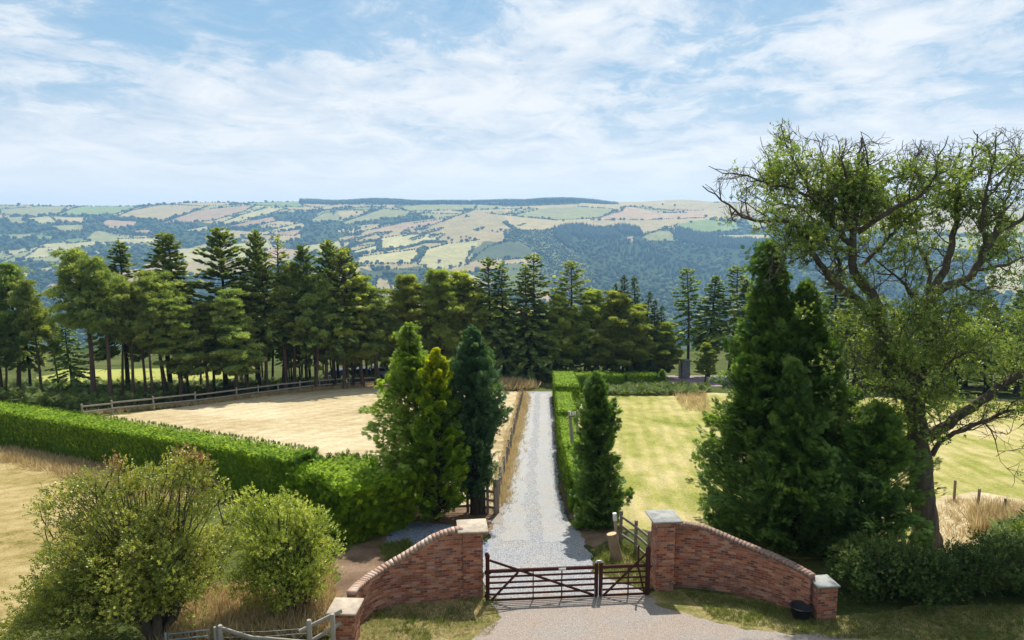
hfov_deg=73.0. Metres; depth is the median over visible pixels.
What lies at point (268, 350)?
pine tree
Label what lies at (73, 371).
conifer tree
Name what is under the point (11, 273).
pine tree
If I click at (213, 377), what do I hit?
conifer tree
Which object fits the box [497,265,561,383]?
conifer tree
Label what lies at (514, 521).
wheel track
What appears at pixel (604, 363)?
pine tree
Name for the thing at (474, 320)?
conifer tree
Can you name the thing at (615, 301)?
pine tree
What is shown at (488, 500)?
rail fence
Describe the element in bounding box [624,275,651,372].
conifer tree
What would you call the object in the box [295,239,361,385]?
conifer tree
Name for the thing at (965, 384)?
conifer tree
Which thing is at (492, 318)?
pine tree
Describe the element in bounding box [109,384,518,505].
hay field
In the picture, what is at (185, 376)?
conifer tree
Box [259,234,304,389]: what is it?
conifer tree
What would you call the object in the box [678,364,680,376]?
garden post
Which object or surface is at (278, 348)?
pine tree
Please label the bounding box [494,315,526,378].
conifer tree
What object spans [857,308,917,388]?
conifer tree
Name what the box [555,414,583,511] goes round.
hedge
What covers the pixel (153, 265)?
conifer tree
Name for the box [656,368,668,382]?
cypress shrub
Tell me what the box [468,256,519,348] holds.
conifer tree
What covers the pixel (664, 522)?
gate pillar
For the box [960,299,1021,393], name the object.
conifer tree
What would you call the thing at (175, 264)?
conifer tree
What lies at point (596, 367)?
conifer tree
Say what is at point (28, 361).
conifer tree
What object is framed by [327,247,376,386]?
conifer tree
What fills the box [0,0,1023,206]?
sky
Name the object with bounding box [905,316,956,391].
conifer tree
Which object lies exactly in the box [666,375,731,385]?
paved yard
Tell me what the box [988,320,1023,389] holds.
conifer tree
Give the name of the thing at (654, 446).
lawn
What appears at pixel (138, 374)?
meadow
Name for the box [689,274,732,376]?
conifer tree
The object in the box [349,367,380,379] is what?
parked car
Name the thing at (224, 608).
dry grass
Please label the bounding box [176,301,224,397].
pine tree
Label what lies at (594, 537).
soil strip
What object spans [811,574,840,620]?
wall end pier
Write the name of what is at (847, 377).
conifer tree
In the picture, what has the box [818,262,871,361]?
conifer tree
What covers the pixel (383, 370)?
parked car
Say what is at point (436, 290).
pine tree
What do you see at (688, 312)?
conifer tree
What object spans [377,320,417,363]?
pine tree
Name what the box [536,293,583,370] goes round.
pine tree
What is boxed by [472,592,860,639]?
drive apron
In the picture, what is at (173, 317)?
pine tree
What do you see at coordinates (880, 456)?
cypress tree
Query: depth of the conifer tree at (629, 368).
80.89 m
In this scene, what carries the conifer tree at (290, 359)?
on the ground at (848, 606)
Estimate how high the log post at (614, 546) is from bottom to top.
1.226 m
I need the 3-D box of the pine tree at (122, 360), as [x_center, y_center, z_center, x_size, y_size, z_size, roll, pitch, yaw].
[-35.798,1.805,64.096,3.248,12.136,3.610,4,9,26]
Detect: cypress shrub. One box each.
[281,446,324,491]
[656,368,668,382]
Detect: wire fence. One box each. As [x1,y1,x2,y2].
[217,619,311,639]
[493,387,522,512]
[953,480,1007,508]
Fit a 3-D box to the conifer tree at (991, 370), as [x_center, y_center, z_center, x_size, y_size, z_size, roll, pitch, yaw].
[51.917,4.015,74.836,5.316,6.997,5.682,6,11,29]
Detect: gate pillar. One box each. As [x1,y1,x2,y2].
[456,518,488,597]
[645,509,682,590]
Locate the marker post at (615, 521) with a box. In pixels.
[612,512,617,536]
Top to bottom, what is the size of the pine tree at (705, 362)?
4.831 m
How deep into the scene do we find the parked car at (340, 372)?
80.06 m
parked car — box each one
[323,367,350,377]
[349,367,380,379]
[370,365,389,376]
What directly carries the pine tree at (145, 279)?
on the ground at (848, 606)
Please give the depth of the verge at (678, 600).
19.88 m
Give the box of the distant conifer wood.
[552,221,1023,343]
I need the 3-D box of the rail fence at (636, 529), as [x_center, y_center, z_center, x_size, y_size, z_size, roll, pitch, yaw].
[4.426,7.905,24.955,0.203,1.748,2.558,-2,8,-14]
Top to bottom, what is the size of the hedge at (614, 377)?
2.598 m
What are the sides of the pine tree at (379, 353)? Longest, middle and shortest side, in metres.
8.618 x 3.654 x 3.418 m
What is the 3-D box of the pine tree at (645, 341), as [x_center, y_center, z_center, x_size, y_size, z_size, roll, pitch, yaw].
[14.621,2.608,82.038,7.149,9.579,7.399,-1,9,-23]
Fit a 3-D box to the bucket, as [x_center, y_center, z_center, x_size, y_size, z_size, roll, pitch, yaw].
[8.269,8.328,19.810,0.607,0.403,0.607,-6,10,-39]
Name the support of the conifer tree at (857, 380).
on the ground at (848, 606)
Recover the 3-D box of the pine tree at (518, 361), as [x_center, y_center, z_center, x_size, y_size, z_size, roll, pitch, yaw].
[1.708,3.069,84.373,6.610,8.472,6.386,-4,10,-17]
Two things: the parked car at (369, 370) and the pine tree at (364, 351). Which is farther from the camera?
the parked car at (369, 370)
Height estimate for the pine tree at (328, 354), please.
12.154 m
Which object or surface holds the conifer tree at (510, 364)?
on the ground at (848, 606)
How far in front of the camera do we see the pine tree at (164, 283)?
64.32 m
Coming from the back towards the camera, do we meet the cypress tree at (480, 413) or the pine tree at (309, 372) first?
the pine tree at (309, 372)
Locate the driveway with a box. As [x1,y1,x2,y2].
[483,391,641,597]
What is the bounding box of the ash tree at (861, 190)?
[702,118,1023,548]
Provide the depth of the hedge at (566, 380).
57.87 m
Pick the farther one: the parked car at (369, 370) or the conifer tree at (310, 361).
the parked car at (369, 370)
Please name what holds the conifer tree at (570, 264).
on the ground at (848, 606)
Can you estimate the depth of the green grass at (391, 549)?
19.79 m
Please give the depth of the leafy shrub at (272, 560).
19.37 m
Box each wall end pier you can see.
[326,597,363,639]
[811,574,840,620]
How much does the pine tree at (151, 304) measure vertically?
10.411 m
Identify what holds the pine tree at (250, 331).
on the ground at (848, 606)
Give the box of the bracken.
[0,364,1023,587]
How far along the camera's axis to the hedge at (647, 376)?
75.37 m
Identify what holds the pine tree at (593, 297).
on the ground at (848, 606)
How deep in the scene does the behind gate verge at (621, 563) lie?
24.16 m
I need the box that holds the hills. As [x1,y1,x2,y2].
[0,200,1023,351]
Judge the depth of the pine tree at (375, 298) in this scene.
73.94 m
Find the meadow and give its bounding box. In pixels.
[35,368,233,383]
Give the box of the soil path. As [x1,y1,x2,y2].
[321,505,495,637]
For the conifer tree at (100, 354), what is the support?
on the ground at (848, 606)
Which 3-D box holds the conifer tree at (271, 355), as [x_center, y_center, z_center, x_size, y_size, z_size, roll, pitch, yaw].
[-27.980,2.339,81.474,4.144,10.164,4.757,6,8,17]
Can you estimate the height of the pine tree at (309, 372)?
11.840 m
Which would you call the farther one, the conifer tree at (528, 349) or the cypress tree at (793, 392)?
the conifer tree at (528, 349)
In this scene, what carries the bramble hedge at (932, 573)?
on the ground at (848, 606)
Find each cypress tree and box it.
[358,321,465,513]
[401,347,470,523]
[440,323,513,514]
[569,370,634,531]
[685,238,855,559]
[725,276,863,563]
[736,357,868,562]
[805,400,946,555]
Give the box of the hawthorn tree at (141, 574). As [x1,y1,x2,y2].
[0,442,241,639]
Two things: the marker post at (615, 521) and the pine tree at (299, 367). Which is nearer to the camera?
the marker post at (615, 521)
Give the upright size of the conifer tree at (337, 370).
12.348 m
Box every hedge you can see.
[0,399,318,501]
[280,448,425,544]
[552,369,580,410]
[554,390,576,434]
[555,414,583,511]
[575,370,624,390]
[620,370,658,385]
[823,527,1023,613]
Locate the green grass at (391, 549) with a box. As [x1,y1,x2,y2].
[358,395,1023,639]
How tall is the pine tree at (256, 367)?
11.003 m
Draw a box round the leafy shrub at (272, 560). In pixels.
[221,481,346,614]
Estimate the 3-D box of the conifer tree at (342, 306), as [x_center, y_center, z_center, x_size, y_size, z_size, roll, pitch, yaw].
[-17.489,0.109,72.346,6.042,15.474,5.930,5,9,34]
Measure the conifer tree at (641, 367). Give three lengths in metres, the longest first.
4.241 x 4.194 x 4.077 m
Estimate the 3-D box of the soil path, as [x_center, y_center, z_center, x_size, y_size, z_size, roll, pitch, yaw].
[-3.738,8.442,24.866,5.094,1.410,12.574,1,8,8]
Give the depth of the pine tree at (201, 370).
68.93 m
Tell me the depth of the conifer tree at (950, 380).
74.47 m
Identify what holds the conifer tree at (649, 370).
on the ground at (848, 606)
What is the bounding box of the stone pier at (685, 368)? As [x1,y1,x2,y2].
[680,359,690,377]
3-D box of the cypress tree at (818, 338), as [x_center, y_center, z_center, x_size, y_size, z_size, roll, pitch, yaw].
[11.331,3.736,26.233,5.199,10.905,6.507,4,9,28]
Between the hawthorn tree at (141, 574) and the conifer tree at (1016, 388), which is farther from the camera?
the conifer tree at (1016, 388)
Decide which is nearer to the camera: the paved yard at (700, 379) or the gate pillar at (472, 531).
the gate pillar at (472, 531)
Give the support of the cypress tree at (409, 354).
on the ground at (848, 606)
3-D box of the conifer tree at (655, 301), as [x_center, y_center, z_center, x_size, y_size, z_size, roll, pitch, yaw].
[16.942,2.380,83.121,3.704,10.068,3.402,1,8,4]
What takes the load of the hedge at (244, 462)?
on the ground at (848, 606)
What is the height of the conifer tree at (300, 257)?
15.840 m
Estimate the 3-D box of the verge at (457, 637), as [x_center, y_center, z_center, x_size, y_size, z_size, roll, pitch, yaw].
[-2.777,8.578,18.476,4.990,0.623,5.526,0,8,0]
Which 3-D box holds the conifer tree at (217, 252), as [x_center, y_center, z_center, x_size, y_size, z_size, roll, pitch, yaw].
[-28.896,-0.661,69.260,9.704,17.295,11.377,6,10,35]
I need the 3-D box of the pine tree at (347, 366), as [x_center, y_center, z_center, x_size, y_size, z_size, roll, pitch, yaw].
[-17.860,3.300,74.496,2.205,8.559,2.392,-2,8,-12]
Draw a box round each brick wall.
[346,525,463,623]
[673,521,814,608]
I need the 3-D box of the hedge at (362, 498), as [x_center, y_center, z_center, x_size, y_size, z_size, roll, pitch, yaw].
[-6.621,7.196,28.666,4.434,3.012,6.548,-8,11,-44]
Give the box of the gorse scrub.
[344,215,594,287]
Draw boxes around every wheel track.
[500,393,535,540]
[534,393,569,541]
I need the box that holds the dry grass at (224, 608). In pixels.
[0,374,1023,639]
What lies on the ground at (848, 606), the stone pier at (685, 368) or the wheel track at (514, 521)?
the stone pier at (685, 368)
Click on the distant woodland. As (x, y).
(664, 299)
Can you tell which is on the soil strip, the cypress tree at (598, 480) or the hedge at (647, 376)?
the cypress tree at (598, 480)
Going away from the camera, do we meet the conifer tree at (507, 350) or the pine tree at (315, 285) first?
the pine tree at (315, 285)
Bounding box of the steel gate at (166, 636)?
[164,626,216,639]
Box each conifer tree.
[7,307,50,391]
[44,324,99,395]
[83,240,154,390]
[138,231,192,385]
[144,231,196,381]
[165,322,203,389]
[179,226,278,392]
[199,301,224,395]
[214,307,256,380]
[226,229,289,390]
[244,254,294,390]
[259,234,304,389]
[262,345,282,379]
[273,244,335,388]
[275,345,302,386]
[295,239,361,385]
[297,347,331,378]
[313,247,371,388]
[324,279,339,382]
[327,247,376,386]
[363,302,393,375]
[449,277,504,352]
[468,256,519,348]
[482,260,540,379]
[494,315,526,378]
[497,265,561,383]
[506,253,561,377]
[532,332,580,379]
[548,260,601,369]
[575,328,619,371]
[601,282,625,372]
[609,274,642,372]
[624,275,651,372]
[633,362,650,372]
[634,291,658,373]
[648,299,667,373]
[656,305,670,372]
[671,268,711,375]
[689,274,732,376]
[702,265,754,373]
[720,278,751,360]
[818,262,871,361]
[838,326,886,389]
[841,304,873,387]
[846,331,865,386]
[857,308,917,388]
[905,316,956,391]
[927,334,976,387]
[934,309,991,393]
[952,361,992,386]
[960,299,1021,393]
[972,327,1010,380]
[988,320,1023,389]
[991,289,1023,393]
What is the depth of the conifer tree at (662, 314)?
84.03 m
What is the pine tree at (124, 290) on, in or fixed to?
on the ground at (848, 606)
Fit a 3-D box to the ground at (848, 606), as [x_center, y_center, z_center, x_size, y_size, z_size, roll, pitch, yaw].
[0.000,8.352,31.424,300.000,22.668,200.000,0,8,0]
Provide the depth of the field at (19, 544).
28.27 m
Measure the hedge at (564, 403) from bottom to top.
3.665 m
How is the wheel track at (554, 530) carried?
on the driveway
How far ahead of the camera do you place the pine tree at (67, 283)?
60.50 m
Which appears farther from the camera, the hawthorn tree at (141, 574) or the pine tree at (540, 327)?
the pine tree at (540, 327)
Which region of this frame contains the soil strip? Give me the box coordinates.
[553,409,626,546]
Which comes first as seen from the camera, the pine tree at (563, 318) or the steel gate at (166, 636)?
the steel gate at (166, 636)
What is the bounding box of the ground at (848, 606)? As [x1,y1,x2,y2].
[0,352,1023,639]
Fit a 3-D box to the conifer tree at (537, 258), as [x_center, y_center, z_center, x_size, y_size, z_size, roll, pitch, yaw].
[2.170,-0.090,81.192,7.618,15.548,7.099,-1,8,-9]
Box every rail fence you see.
[80,376,377,416]
[299,609,341,639]
[418,486,496,513]
[619,510,650,553]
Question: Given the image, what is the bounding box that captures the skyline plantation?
[299,197,618,204]
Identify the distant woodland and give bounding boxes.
[0,200,1023,344]
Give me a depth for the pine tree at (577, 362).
82.73 m
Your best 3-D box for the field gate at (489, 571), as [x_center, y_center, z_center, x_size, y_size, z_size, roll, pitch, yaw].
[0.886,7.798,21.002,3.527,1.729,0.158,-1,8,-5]
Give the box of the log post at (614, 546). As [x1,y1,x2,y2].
[607,532,622,561]
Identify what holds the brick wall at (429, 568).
on the ground at (848, 606)
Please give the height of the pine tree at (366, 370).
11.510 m
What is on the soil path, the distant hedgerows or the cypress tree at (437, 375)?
the cypress tree at (437, 375)
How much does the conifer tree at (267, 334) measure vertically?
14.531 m
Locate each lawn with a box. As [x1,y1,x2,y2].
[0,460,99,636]
[576,392,1023,560]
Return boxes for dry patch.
[936,492,1023,550]
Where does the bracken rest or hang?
on the ground at (848, 606)
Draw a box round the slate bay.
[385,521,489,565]
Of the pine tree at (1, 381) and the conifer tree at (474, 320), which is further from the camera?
the conifer tree at (474, 320)
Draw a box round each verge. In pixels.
[359,598,500,639]
[591,543,652,587]
[644,589,1023,639]
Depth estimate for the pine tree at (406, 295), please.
75.56 m
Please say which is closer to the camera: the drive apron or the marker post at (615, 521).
the drive apron
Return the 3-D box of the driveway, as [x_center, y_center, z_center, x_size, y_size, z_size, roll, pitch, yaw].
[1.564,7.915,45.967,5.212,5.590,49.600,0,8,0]
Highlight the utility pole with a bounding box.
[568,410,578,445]
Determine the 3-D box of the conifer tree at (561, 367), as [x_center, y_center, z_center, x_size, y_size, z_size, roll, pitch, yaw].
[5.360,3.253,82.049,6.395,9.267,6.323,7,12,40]
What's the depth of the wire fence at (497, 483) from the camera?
38.39 m
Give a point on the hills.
(455, 228)
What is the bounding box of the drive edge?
[488,431,521,523]
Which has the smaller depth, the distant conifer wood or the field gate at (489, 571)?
the field gate at (489, 571)
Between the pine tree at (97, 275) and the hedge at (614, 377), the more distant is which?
the hedge at (614, 377)
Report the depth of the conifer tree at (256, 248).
69.11 m
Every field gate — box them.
[483,552,598,601]
[595,545,652,596]
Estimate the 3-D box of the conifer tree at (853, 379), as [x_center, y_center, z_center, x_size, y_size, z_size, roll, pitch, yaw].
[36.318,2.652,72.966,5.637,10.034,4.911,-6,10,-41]
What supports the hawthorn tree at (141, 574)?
on the ground at (848, 606)
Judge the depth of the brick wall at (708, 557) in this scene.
21.44 m
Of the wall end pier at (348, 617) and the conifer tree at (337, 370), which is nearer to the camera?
the wall end pier at (348, 617)
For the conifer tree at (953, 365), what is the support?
on the ground at (848, 606)
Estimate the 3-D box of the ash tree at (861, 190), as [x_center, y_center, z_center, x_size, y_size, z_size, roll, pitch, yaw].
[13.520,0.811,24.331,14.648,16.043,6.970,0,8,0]
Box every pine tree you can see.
[0,262,59,396]
[0,302,24,391]
[0,321,30,397]
[5,278,52,392]
[38,321,69,382]
[42,246,118,401]
[67,254,129,404]
[104,280,141,401]
[106,274,137,400]
[116,269,191,398]
[122,269,165,400]
[129,293,165,402]
[151,296,213,400]
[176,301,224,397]
[199,307,215,392]
[205,288,265,397]
[224,320,267,394]
[248,292,273,378]
[259,263,315,389]
[263,318,273,378]
[274,342,298,378]
[291,272,342,386]
[295,321,300,379]
[298,345,310,380]
[300,281,355,386]
[330,274,390,386]
[337,354,358,372]
[347,325,353,384]
[349,287,403,385]
[364,310,371,381]
[372,323,388,384]
[376,273,445,378]
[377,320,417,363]
[393,268,484,359]
[431,269,493,359]
[473,294,507,356]
[505,313,549,366]
[528,306,550,356]
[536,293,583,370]
[558,313,587,365]
[560,288,624,371]
[579,289,651,371]
[590,327,639,370]
[605,303,661,367]
[645,338,675,371]
[646,321,685,368]
[691,342,718,381]
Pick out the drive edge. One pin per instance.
(497, 519)
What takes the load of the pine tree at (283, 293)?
on the ground at (848, 606)
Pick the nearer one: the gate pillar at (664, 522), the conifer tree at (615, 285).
the gate pillar at (664, 522)
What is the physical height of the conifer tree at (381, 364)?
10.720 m
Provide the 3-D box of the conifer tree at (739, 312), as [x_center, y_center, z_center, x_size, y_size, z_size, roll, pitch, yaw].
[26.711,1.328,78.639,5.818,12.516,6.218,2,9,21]
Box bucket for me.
[788,600,813,621]
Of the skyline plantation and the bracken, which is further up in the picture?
the skyline plantation
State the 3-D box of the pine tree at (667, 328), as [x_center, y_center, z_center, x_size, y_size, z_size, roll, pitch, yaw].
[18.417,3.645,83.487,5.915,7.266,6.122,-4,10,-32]
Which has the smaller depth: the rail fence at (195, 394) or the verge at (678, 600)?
the verge at (678, 600)
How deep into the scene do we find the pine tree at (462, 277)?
76.97 m
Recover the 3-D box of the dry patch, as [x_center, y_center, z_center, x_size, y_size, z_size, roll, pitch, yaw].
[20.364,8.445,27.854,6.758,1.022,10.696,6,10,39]
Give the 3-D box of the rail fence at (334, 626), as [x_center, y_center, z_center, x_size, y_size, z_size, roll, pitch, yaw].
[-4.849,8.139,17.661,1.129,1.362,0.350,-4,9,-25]
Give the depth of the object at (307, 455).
30.75 m
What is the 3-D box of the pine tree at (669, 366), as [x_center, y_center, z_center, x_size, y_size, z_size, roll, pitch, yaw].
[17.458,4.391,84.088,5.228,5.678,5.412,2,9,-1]
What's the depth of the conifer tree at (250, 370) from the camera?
65.41 m
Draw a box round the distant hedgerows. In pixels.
[0,200,1023,312]
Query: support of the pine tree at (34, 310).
on the ground at (848, 606)
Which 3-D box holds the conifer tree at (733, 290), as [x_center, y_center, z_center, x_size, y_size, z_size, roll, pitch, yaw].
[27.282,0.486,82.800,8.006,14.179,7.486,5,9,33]
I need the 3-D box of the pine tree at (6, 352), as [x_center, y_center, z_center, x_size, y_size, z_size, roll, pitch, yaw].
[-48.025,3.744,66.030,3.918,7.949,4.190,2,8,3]
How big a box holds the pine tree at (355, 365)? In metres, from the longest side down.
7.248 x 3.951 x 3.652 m
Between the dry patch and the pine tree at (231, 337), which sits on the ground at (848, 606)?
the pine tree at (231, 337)
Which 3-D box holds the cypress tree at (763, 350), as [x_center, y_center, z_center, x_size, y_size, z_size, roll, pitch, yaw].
[9.772,3.175,26.324,6.760,12.598,7.703,5,9,31]
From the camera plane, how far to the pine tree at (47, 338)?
66.60 m
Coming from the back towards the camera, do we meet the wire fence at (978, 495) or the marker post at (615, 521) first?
the wire fence at (978, 495)
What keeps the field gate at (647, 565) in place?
on the drive apron

